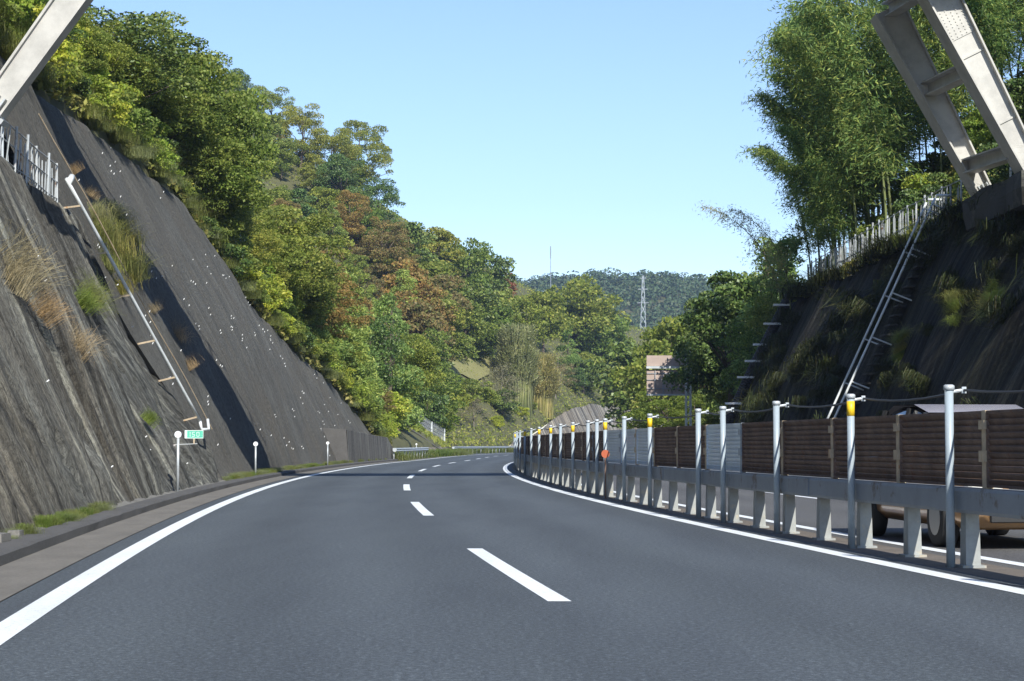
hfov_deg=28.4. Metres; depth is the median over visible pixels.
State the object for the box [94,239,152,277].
grass tuft
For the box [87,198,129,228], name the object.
grass tuft
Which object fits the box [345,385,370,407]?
shrub
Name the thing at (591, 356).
tree
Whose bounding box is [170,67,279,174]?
tree
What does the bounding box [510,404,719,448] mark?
retaining wall
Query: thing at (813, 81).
bamboo
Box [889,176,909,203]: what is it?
shrub
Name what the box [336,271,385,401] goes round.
tree
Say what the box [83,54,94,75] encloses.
shrub
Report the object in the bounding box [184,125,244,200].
tree
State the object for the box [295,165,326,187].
tree
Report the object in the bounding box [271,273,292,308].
shrub
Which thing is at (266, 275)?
shrub
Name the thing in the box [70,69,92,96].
shrub
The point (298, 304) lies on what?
shrub
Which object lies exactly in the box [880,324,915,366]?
fern
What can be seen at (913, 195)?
shrub
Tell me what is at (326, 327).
shrub
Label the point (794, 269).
tree
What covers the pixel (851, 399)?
marker pole
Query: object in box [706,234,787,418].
tree
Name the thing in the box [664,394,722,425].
shrub
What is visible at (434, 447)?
slope facing
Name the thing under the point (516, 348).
tree
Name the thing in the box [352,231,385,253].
tree
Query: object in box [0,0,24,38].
shrub
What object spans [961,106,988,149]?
shrub
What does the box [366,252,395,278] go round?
tree
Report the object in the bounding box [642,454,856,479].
opposite kerb
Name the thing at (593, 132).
sky
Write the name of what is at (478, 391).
shrub
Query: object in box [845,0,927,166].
bamboo
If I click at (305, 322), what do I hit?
shrub
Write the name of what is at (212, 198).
tree
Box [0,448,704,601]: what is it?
ground
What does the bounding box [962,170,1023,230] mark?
bridge footing
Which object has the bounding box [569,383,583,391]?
tree
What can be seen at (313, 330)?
shrub
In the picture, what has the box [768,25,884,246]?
bamboo
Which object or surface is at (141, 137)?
shrub
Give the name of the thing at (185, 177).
shrub
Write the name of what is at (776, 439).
marker pole
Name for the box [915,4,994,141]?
bamboo
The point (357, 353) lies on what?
tree
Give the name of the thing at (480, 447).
guardrail
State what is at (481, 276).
tree
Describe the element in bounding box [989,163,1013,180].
shrub
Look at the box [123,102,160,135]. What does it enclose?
shrub
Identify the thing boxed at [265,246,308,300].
tree
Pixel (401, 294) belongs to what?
tree
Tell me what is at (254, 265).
shrub
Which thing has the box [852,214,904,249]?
shrub
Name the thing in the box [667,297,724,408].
tree
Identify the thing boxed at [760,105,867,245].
bamboo
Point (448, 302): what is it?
tree
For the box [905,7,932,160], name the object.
bamboo
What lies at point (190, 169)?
tree
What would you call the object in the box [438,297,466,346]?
tree
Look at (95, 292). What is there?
grass tuft
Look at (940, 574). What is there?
edge line
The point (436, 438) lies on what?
undergrowth
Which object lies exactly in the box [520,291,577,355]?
tree
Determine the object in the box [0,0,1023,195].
overbridge
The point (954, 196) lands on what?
undergrowth
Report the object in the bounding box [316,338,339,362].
shrub
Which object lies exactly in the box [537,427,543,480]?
marker pole
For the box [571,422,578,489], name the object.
marker pole
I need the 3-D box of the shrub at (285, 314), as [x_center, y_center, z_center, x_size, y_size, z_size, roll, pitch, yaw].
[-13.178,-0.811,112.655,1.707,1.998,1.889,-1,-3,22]
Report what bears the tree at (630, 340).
on the hillside at (405, 439)
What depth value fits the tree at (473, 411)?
281.64 m
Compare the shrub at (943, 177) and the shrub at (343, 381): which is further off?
the shrub at (343, 381)
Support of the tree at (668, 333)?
on the hillside at (753, 381)
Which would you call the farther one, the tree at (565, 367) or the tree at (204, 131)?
the tree at (565, 367)
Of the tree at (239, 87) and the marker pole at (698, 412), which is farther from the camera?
the tree at (239, 87)
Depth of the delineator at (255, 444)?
65.38 m
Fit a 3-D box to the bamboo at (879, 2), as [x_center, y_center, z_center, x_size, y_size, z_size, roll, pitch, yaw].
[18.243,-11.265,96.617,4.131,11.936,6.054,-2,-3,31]
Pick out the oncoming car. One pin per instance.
(934, 521)
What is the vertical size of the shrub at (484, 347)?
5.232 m
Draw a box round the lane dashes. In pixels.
[403,457,816,600]
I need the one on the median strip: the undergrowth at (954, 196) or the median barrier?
the median barrier
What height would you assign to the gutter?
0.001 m
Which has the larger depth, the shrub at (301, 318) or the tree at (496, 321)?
the tree at (496, 321)
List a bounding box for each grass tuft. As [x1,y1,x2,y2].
[0,197,80,311]
[0,249,61,303]
[25,272,82,329]
[68,315,117,366]
[70,153,89,174]
[72,262,123,319]
[73,280,106,316]
[78,175,109,200]
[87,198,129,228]
[93,214,138,245]
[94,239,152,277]
[106,198,129,220]
[107,217,161,259]
[113,268,152,294]
[116,209,144,230]
[119,245,168,274]
[128,225,157,244]
[129,262,153,282]
[139,404,161,427]
[149,299,162,312]
[166,317,196,343]
[185,351,201,370]
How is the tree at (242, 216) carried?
on the hillside at (405, 439)
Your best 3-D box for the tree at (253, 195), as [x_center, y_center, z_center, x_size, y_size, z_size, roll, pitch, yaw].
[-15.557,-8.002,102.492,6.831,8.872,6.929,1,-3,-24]
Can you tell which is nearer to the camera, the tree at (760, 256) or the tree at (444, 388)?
the tree at (760, 256)
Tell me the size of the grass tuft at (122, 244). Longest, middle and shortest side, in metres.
3.799 x 3.565 x 0.817 m
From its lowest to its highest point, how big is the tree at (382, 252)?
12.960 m
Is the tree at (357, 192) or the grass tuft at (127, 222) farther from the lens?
the tree at (357, 192)
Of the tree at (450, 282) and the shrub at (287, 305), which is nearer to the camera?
the shrub at (287, 305)
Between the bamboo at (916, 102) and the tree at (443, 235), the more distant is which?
the tree at (443, 235)
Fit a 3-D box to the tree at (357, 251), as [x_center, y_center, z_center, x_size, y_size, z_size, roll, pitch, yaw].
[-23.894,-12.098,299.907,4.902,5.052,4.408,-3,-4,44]
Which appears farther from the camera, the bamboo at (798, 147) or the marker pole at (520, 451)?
the bamboo at (798, 147)
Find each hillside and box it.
[31,85,718,448]
[672,76,1022,441]
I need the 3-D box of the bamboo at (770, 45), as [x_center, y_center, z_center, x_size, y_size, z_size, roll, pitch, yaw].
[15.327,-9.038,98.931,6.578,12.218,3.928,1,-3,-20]
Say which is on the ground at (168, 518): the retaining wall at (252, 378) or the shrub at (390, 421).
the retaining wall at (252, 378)
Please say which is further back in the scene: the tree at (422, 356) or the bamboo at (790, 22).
the tree at (422, 356)
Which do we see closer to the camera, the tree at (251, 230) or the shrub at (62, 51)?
the shrub at (62, 51)
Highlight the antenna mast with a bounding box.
[550,246,550,286]
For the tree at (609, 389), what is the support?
on the hillside at (405, 439)
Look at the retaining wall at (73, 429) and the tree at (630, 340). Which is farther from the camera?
the tree at (630, 340)
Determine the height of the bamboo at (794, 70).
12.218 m
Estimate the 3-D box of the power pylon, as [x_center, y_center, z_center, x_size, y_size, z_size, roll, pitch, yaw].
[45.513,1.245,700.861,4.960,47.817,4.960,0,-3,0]
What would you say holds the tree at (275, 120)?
on the hillside at (405, 439)
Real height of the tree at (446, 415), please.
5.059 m
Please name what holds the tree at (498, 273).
on the hillside at (405, 439)
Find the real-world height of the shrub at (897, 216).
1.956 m
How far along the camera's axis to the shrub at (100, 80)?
74.06 m
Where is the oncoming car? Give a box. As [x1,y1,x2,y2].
[857,404,1023,546]
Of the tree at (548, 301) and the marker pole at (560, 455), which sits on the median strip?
the marker pole at (560, 455)
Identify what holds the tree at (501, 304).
on the hillside at (405, 439)
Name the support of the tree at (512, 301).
on the hillside at (405, 439)
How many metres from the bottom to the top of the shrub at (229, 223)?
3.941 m
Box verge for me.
[37,465,319,529]
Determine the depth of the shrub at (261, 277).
103.92 m
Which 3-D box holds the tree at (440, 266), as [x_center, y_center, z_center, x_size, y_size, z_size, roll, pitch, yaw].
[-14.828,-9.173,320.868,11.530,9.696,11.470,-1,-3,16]
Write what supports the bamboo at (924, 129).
on the hillside at (753, 381)
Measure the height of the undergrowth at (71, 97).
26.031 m
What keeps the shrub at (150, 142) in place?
on the hillside at (405, 439)
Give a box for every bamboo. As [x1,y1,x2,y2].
[692,200,792,325]
[720,204,798,308]
[735,144,857,268]
[739,50,900,224]
[741,87,856,251]
[745,142,827,271]
[749,65,880,250]
[750,41,917,214]
[756,24,894,217]
[758,20,897,248]
[758,105,846,246]
[759,36,789,61]
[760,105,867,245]
[761,121,865,263]
[766,15,894,214]
[767,0,927,214]
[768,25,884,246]
[769,123,850,260]
[770,88,860,247]
[773,11,874,215]
[782,0,929,236]
[789,24,908,214]
[790,59,880,260]
[795,38,906,212]
[800,0,932,189]
[811,0,942,187]
[840,100,922,229]
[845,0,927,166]
[848,89,974,222]
[861,0,929,169]
[862,3,927,162]
[874,5,971,120]
[877,6,959,173]
[887,4,978,116]
[891,49,937,172]
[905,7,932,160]
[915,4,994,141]
[965,0,1018,79]
[965,0,1022,76]
[966,0,1023,69]
[966,0,1023,77]
[970,1,1016,78]
[988,0,1023,80]
[991,0,1023,52]
[994,0,1023,38]
[1000,0,1023,42]
[1004,1,1023,77]
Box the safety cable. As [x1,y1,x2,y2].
[518,389,1023,435]
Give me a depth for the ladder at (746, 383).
100.32 m
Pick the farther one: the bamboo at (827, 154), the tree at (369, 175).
the tree at (369, 175)
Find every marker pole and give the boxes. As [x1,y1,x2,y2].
[514,432,515,468]
[516,431,517,470]
[519,430,523,472]
[523,429,528,474]
[530,428,534,477]
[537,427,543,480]
[549,425,555,483]
[559,424,565,486]
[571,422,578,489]
[586,420,593,493]
[594,419,602,495]
[603,418,612,497]
[622,416,631,501]
[647,414,658,507]
[695,409,708,517]
[719,406,733,522]
[772,401,788,533]
[846,394,864,548]
[943,384,965,567]
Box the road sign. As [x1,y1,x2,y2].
[646,347,691,425]
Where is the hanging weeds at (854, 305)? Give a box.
[727,145,1023,465]
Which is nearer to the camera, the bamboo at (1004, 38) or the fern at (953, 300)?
the fern at (953, 300)
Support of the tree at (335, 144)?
on the hillside at (405, 439)
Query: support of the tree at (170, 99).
on the hillside at (405, 439)
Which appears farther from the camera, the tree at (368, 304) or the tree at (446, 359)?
the tree at (446, 359)
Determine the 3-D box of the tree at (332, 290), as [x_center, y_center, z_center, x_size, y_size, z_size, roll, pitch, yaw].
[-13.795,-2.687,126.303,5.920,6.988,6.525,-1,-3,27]
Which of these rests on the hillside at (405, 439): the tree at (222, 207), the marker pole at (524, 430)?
the tree at (222, 207)
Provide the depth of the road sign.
126.24 m
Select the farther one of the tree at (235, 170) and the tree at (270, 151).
the tree at (270, 151)
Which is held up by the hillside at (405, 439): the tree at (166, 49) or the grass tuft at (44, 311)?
the tree at (166, 49)
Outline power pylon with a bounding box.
[640,275,645,328]
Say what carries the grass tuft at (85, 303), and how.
attached to the retaining wall at (73, 429)
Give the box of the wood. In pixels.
[516,267,761,333]
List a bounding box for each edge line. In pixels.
[0,453,503,644]
[503,462,1023,594]
[581,484,1023,565]
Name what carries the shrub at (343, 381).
on the hillside at (405, 439)
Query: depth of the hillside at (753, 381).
104.79 m
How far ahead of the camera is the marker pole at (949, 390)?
18.53 m
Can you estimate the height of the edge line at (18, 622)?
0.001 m
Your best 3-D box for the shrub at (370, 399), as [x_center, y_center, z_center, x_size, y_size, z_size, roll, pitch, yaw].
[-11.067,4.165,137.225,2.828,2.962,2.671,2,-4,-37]
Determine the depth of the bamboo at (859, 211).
93.36 m
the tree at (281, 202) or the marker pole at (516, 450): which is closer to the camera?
the marker pole at (516, 450)
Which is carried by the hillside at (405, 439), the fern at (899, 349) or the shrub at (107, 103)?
the shrub at (107, 103)
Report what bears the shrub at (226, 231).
on the hillside at (405, 439)
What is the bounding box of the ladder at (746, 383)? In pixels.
[725,294,791,423]
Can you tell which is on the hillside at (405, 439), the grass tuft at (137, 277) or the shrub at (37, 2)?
the shrub at (37, 2)
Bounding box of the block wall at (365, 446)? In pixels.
[323,428,392,462]
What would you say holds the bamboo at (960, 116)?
on the hillside at (753, 381)
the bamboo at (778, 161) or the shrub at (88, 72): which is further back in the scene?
the bamboo at (778, 161)
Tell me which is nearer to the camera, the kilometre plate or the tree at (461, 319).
the kilometre plate
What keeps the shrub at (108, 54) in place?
on the hillside at (405, 439)
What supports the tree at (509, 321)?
on the hillside at (405, 439)
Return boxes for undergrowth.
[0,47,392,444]
[238,206,448,434]
[260,162,652,446]
[726,67,1023,422]
[847,118,1023,259]
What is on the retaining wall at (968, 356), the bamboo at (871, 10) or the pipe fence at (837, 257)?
the pipe fence at (837, 257)
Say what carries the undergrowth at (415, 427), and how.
on the hillside at (405, 439)
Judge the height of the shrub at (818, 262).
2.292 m
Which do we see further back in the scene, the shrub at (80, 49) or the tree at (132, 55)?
the tree at (132, 55)
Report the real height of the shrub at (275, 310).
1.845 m
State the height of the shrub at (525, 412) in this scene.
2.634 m
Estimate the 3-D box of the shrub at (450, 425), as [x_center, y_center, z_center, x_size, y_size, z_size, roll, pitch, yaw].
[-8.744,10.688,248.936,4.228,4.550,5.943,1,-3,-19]
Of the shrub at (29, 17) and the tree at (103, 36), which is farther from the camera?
the tree at (103, 36)
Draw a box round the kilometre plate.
[185,430,202,443]
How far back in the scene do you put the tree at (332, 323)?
132.04 m
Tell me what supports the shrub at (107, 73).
on the hillside at (405, 439)
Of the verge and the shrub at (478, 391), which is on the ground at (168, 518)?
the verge
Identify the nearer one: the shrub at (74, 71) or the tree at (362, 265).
the shrub at (74, 71)
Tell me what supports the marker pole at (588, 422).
on the median strip
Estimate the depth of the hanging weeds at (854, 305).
72.87 m
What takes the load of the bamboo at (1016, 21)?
on the hillside at (753, 381)
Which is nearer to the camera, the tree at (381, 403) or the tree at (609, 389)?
the tree at (381, 403)
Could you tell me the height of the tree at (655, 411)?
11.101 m
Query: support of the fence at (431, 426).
on the hillside at (405, 439)
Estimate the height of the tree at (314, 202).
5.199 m
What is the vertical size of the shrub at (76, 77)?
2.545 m
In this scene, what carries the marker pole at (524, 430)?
on the median strip
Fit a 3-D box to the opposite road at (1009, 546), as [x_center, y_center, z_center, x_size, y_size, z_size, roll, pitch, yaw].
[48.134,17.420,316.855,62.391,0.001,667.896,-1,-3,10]
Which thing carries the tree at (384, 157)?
on the hillside at (405, 439)
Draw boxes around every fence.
[0,116,57,201]
[414,415,444,440]
[807,179,961,281]
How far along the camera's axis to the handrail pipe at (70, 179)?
50.93 m
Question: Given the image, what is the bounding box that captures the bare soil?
[451,354,489,379]
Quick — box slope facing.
[408,428,445,454]
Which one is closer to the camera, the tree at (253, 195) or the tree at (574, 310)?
the tree at (253, 195)
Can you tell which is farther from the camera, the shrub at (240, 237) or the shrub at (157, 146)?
the shrub at (240, 237)
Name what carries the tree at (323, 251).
on the hillside at (405, 439)
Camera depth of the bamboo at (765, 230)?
97.95 m
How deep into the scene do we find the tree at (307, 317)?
126.09 m
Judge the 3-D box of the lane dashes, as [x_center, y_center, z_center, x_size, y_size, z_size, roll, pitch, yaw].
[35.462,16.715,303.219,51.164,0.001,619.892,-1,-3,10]
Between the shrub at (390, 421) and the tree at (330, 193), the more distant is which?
the tree at (330, 193)
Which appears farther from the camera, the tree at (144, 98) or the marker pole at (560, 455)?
the tree at (144, 98)
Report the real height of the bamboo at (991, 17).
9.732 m
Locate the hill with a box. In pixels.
[559,286,690,415]
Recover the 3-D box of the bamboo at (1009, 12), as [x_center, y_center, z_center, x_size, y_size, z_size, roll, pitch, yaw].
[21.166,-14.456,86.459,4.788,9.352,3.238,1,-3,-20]
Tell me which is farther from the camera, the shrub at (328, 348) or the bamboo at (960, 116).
the shrub at (328, 348)
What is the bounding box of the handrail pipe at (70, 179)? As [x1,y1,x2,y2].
[63,174,209,430]
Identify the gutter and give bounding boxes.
[0,456,448,600]
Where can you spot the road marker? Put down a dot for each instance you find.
(605, 454)
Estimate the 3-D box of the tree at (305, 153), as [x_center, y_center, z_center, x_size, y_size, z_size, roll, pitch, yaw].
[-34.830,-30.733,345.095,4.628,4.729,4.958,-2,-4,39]
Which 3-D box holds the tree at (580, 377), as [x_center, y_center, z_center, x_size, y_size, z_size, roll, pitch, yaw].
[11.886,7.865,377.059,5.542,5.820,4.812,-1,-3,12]
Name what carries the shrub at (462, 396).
on the hillside at (405, 439)
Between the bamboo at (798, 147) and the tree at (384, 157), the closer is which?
the bamboo at (798, 147)
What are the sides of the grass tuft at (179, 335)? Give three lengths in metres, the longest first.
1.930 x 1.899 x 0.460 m
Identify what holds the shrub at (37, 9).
on the hillside at (405, 439)
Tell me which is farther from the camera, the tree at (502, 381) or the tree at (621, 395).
the tree at (502, 381)
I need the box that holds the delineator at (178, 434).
[174,431,196,491]
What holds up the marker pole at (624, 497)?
on the median strip
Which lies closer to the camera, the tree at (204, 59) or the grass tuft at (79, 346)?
the grass tuft at (79, 346)
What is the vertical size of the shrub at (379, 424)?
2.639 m
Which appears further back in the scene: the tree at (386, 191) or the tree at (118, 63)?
the tree at (386, 191)
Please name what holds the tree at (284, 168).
on the hillside at (405, 439)
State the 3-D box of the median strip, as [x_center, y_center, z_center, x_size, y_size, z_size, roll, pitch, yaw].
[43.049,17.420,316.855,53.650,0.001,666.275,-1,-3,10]
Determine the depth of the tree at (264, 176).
297.87 m
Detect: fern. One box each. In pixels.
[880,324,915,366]
[935,286,967,326]
[964,269,1009,324]
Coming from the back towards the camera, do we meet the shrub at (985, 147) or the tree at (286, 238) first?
the tree at (286, 238)
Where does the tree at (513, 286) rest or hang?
on the hillside at (405, 439)
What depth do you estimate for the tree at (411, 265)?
294.25 m
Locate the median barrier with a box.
[518,409,1023,579]
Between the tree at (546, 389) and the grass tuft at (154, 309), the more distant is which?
the tree at (546, 389)
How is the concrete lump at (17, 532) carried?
on the verge
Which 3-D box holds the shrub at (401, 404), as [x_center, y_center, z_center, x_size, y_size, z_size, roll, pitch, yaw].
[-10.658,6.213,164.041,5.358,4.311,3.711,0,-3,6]
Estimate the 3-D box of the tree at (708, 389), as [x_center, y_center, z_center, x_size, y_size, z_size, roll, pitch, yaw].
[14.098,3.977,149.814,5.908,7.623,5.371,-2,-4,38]
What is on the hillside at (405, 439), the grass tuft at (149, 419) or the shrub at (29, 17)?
the shrub at (29, 17)
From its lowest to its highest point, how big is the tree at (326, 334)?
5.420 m
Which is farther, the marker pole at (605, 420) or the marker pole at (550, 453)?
the marker pole at (550, 453)
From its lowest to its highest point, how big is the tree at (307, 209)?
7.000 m
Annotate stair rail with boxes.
[826,194,950,418]
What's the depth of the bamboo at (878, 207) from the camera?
96.98 m
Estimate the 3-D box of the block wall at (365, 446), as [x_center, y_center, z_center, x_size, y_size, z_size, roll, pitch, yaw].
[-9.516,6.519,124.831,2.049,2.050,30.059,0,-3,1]
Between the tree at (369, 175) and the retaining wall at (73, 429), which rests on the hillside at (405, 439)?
the tree at (369, 175)
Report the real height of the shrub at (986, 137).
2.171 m
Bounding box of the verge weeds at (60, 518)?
[0,447,513,538]
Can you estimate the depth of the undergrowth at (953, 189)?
81.87 m
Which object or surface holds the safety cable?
attached to the marker pole at (516, 450)
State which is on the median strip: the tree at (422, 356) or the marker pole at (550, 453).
the marker pole at (550, 453)
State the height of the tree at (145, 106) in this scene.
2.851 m
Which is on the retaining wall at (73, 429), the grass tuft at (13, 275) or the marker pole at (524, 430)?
the grass tuft at (13, 275)
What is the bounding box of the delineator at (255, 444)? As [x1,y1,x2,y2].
[253,442,257,472]
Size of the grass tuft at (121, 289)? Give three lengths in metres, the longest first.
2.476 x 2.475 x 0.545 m
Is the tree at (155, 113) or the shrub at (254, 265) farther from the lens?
the shrub at (254, 265)
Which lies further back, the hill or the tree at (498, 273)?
the hill
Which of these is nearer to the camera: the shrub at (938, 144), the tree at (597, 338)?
the shrub at (938, 144)
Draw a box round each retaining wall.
[0,56,370,477]
[0,157,222,532]
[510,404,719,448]
[735,214,1023,471]
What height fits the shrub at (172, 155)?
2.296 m
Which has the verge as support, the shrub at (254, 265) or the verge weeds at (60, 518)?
the verge weeds at (60, 518)
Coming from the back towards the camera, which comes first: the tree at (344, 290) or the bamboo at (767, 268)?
the tree at (344, 290)
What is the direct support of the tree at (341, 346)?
on the hillside at (405, 439)
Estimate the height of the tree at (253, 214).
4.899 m
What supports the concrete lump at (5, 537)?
on the verge
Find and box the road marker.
[601,450,608,498]
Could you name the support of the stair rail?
on the retaining wall at (968, 356)
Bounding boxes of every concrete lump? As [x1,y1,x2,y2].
[0,532,10,542]
[7,530,23,536]
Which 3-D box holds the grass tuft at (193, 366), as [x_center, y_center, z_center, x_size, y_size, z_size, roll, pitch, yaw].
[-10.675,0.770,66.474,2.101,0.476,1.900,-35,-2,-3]
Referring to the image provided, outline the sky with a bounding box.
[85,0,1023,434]
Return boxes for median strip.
[512,465,1023,583]
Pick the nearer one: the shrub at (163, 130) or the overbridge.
the overbridge
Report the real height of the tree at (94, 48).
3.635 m
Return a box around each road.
[0,452,1023,680]
[562,453,1023,569]
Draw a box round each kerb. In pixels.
[0,458,409,565]
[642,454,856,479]
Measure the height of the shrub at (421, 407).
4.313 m
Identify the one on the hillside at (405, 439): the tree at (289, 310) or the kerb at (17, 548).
the tree at (289, 310)
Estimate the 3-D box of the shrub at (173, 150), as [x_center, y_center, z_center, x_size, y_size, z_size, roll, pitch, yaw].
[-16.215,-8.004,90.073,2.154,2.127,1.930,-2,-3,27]
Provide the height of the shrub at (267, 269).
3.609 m
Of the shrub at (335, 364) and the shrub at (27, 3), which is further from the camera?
the shrub at (335, 364)
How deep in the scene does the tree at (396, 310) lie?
266.31 m
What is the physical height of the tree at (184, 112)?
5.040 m
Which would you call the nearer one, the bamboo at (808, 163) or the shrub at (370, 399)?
the bamboo at (808, 163)
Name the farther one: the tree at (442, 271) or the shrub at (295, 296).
the tree at (442, 271)
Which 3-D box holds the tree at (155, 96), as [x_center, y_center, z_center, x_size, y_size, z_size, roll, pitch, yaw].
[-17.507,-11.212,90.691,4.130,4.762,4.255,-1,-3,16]
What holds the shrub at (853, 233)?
on the hillside at (753, 381)
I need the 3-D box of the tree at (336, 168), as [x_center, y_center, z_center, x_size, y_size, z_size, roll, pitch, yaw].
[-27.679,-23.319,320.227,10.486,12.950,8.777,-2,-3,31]
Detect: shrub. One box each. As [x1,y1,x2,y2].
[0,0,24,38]
[0,0,25,25]
[7,2,36,48]
[14,0,35,14]
[31,3,43,21]
[33,0,42,7]
[45,39,77,86]
[49,59,81,85]
[58,49,77,89]
[65,24,92,63]
[66,45,79,85]
[70,47,90,86]
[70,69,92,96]
[78,89,108,122]
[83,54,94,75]
[84,55,110,81]
[86,74,118,109]
[93,90,111,113]
[98,50,115,83]
[102,88,131,126]
[106,82,137,133]
[111,110,135,148]
[112,80,143,116]
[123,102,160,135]
[130,114,157,145]
[139,127,154,148]
[142,117,172,136]
[147,137,163,155]
[148,110,166,133]
[151,138,179,178]
[152,135,181,171]
[155,138,175,158]
[172,170,185,187]
[173,180,198,197]
[181,173,195,191]
[183,176,204,200]
[197,216,220,238]
[207,207,244,239]
[208,223,232,246]
[214,216,244,246]
[220,243,252,276]
[223,243,262,274]
[234,270,270,293]
[243,272,267,301]
[249,252,270,282]
[250,290,272,308]
[256,257,275,277]
[256,275,285,313]
[269,307,286,325]
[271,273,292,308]
[275,309,290,331]
[278,292,294,310]
[280,316,298,336]
[287,291,298,305]
[288,295,306,319]
[288,323,309,346]
[289,333,306,344]
[291,311,305,325]
[291,323,317,353]
[298,319,311,328]
[304,337,324,357]
[305,340,336,360]
[308,324,319,337]
[314,319,334,342]
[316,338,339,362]
[326,346,342,371]
[328,360,346,371]
[332,371,349,390]
[338,367,356,389]
[344,381,358,395]
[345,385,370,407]
[355,382,373,407]
[355,398,385,425]
[365,410,382,433]
[376,415,391,433]
[379,427,387,435]
[383,412,400,440]
[386,390,414,421]
[402,403,430,430]
[430,381,475,407]
[436,412,460,431]
[461,378,501,403]
[468,341,496,359]
[491,388,521,414]
[491,415,505,427]
[515,407,529,416]
[615,390,711,448]
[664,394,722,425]
[817,254,847,270]
[847,230,875,254]
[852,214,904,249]
[853,213,882,235]
[879,183,909,212]
[888,208,904,222]
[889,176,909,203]
[892,183,949,222]
[898,172,942,211]
[903,151,950,178]
[910,171,953,208]
[932,140,943,151]
[948,171,963,188]
[951,142,1008,190]
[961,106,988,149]
[970,129,996,152]
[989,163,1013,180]
[1003,76,1023,118]
[1010,61,1023,102]
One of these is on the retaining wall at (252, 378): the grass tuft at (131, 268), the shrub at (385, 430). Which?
the grass tuft at (131, 268)
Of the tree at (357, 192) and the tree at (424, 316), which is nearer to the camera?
the tree at (424, 316)
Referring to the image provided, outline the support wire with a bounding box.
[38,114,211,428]
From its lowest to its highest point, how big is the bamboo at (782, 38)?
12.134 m
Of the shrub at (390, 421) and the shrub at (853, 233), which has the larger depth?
the shrub at (390, 421)
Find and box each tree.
[42,0,88,42]
[67,16,108,71]
[74,7,112,53]
[74,14,108,68]
[84,4,210,103]
[96,26,132,81]
[102,19,160,94]
[111,64,136,85]
[129,9,243,142]
[132,76,150,107]
[136,47,231,152]
[136,48,171,103]
[139,71,185,120]
[141,93,149,116]
[147,71,208,140]
[149,98,177,137]
[150,82,206,137]
[167,76,209,154]
[168,129,188,165]
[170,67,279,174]
[175,96,231,175]
[175,118,250,188]
[181,132,246,200]
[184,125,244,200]
[185,161,230,212]
[186,135,261,215]
[196,184,225,214]
[210,105,279,214]
[212,83,259,109]
[223,68,255,97]
[230,216,258,243]
[232,206,252,237]
[233,207,253,250]
[246,111,284,143]
[247,218,284,269]
[247,243,264,271]
[248,214,311,289]
[249,203,273,226]
[252,85,296,123]
[252,204,354,297]
[259,159,272,181]
[262,143,279,159]
[263,184,294,205]
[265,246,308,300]
[266,260,291,292]
[267,141,299,179]
[270,198,304,233]
[272,161,290,178]
[274,246,345,316]
[278,103,326,167]
[279,137,309,165]
[281,305,298,323]
[284,188,317,220]
[294,150,319,164]
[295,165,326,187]
[295,258,338,323]
[299,291,330,339]
[299,310,322,328]
[300,301,317,323]
[301,127,363,172]
[305,186,341,228]
[309,152,375,204]
[310,193,330,213]
[311,260,355,359]
[311,272,375,339]
[314,229,328,245]
[314,245,346,271]
[319,201,348,246]
[321,189,378,249]
[322,154,367,183]
[324,301,342,332]
[329,260,370,302]
[332,119,393,183]
[333,173,364,189]
[333,191,365,210]
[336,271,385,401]
[337,296,388,395]
[339,242,367,264]
[340,206,383,241]
[343,254,368,275]
[343,333,366,367]
[345,171,372,187]
[345,189,369,209]
[347,220,422,286]
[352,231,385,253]
[354,294,387,324]
[355,177,405,223]
[356,314,407,392]
[357,332,384,408]
[358,269,384,299]
[364,221,439,271]
[364,284,385,312]
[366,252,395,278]
[368,292,425,429]
[372,330,446,430]
[376,257,448,313]
[378,273,458,333]
[379,388,396,413]
[381,290,428,333]
[386,233,421,256]
[387,306,407,339]
[389,254,455,289]
[390,268,420,321]
[395,298,447,339]
[398,302,455,361]
[402,327,451,372]
[406,226,468,275]
[411,370,466,416]
[413,390,451,429]
[416,254,454,285]
[419,401,451,431]
[426,346,455,378]
[427,274,473,328]
[434,237,493,288]
[437,288,458,332]
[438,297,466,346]
[448,319,479,368]
[453,281,503,333]
[453,298,500,357]
[456,397,492,429]
[462,248,518,296]
[466,294,511,328]
[470,305,514,349]
[476,275,491,296]
[478,362,527,414]
[481,307,514,359]
[490,287,525,346]
[490,322,543,417]
[503,273,517,299]
[510,294,549,344]
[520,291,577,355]
[528,273,631,348]
[532,351,562,418]
[553,352,579,396]
[555,326,586,373]
[562,299,598,337]
[562,359,609,393]
[563,312,632,356]
[563,367,590,393]
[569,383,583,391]
[572,326,606,354]
[579,351,611,376]
[585,380,601,393]
[586,339,701,428]
[604,384,617,393]
[608,315,709,421]
[616,337,637,386]
[629,399,675,426]
[631,373,703,421]
[662,270,778,408]
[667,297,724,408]
[673,378,727,408]
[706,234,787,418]
[707,357,741,407]
[713,293,779,385]
[721,335,761,395]
[730,234,805,392]
[743,274,806,334]
[782,260,798,279]
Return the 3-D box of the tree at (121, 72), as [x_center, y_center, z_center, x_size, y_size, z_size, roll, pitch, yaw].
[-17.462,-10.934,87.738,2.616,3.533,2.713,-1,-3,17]
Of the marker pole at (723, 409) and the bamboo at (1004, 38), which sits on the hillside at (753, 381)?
the bamboo at (1004, 38)
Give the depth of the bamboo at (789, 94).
96.23 m
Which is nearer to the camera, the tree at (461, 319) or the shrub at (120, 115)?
the shrub at (120, 115)
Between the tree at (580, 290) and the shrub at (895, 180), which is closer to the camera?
the shrub at (895, 180)
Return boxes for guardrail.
[393,447,428,458]
[452,446,513,452]
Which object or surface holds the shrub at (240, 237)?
on the hillside at (405, 439)

